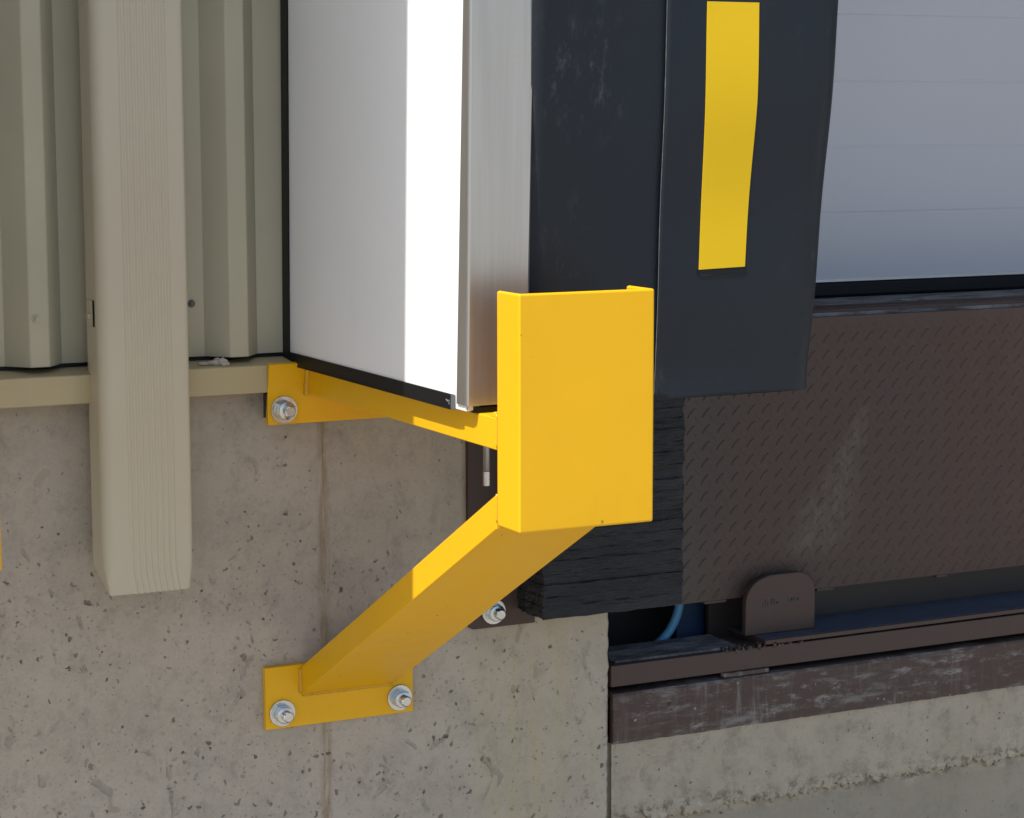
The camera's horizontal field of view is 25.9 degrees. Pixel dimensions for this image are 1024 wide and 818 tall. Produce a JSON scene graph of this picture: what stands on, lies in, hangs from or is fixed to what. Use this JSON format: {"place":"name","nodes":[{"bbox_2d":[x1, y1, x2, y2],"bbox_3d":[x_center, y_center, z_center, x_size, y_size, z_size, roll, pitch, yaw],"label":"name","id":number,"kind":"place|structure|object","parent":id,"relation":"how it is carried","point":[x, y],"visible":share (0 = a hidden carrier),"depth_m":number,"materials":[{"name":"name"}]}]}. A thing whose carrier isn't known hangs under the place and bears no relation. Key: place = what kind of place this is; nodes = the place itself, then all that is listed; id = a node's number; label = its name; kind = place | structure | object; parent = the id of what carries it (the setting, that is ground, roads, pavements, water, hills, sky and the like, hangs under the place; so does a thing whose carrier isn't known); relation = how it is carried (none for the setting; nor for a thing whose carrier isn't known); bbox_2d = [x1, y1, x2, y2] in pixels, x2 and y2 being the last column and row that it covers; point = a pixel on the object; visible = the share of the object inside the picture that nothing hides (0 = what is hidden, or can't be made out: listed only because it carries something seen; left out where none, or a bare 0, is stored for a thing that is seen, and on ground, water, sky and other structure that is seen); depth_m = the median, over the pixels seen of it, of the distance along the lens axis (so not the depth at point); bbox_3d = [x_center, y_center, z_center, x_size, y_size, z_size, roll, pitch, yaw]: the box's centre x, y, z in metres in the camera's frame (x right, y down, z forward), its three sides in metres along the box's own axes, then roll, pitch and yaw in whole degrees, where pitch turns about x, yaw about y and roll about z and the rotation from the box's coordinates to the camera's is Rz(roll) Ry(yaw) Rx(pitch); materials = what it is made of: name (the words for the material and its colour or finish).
{"place":"outdoors","nodes":[
{"label":"outdoors","id":0,"kind":"place"},
{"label":"ground","id":1,"kind":"structure","parent":0,"visible":0},
{"bbox_2d":[0,393,1023,817],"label":"concrete wall","id":2,"kind":"structure","parent":1,"relation":"on","point":[310,541],"depth_m":3.50,"materials":[{"name":"beige concrete"}]},
{"bbox_2d":[0,530,1,570],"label":"dock seal guard","id":3,"kind":"object","parent":2,"relation":"attached to","point":[0,552],"visible":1,"depth_m":2.47,"materials":[{"name":"yellow paint"}]},
{"bbox_2d":[0,0,282,369],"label":"metal siding","id":4,"kind":"object","parent":2,"relation":"on","point":[231,56],"visible":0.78,"depth_m":3.29,"materials":[{"name":"beige paint"}]},
{"bbox_2d":[78,0,192,595],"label":"downspout","id":5,"kind":"object","parent":4,"relation":"attached to","point":[131,87],"visible":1,"depth_m":3.20,"materials":[{"name":"beige paint"}]},
{"bbox_2d":[0,356,290,408],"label":"base flashing","id":6,"kind":"object","parent":4,"relation":"attached to","point":[34,387],"depth_m":3.24,"materials":[{"name":"beige paint"}]},
{"bbox_2d":[197,357,229,365],"bbox_3d":[-0.448,-0.070,3.335,0.049,0.015,0.018,-1,8,-9],"label":"sealant scrap","id":7,"kind":"object","parent":6,"relation":"on","point":[222,361],"visible":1,"depth_m":3.33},
{"bbox_2d":[280,0,837,485],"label":"dock seal","id":8,"kind":"object","parent":4,"relation":"attached to","point":[450,168],"visible":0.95,"depth_m":2.96,"materials":[{"name":"black fabric"}]},
{"bbox_2d":[814,0,1023,297],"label":"overhead door","id":9,"kind":"structure","parent":4,"relation":"attached to","point":[923,187],"depth_m":4.33,"materials":[{"name":"metal"}]},
{"bbox_2d":[814,0,1023,297],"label":"door panel","id":10,"kind":"structure","parent":9,"relation":"in","point":[923,192],"depth_m":4.33,"materials":[{"name":"metal"}]},
{"bbox_2d":[263,285,653,729],"bbox_3d":[-0.105,0.174,3.141,0.256,0.732,0.771,-4,8,-26],"label":"dock seal guard","id":11,"kind":"object","parent":2,"relation":"attached to","point":[565,430],"visible":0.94,"depth_m":2.83,"materials":[{"name":"yellow paint"}]},
{"bbox_2d":[466,398,684,628],"bbox_3d":[0.105,0.134,3.618,0.350,0.442,0.104,-4,8,-26],"label":"dock bumper","id":12,"kind":"object","parent":2,"relation":"attached to","point":[614,568],"visible":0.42,"depth_m":3.62,"materials":[{"name":"black rubber"}]},
{"bbox_2d":[607,289,1023,701],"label":"dock leveler","id":13,"kind":"object","parent":2,"relation":"attached to","point":[863,493],"visible":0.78,"depth_m":4.01,"materials":[{"name":"metal"}]},
{"bbox_2d":[607,633,1023,744],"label":"pit curb angle","id":14,"kind":"object","parent":2,"relation":"attached to","point":[673,707],"visible":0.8,"depth_m":3.94,"materials":[{"name":"metal"}]}
]}

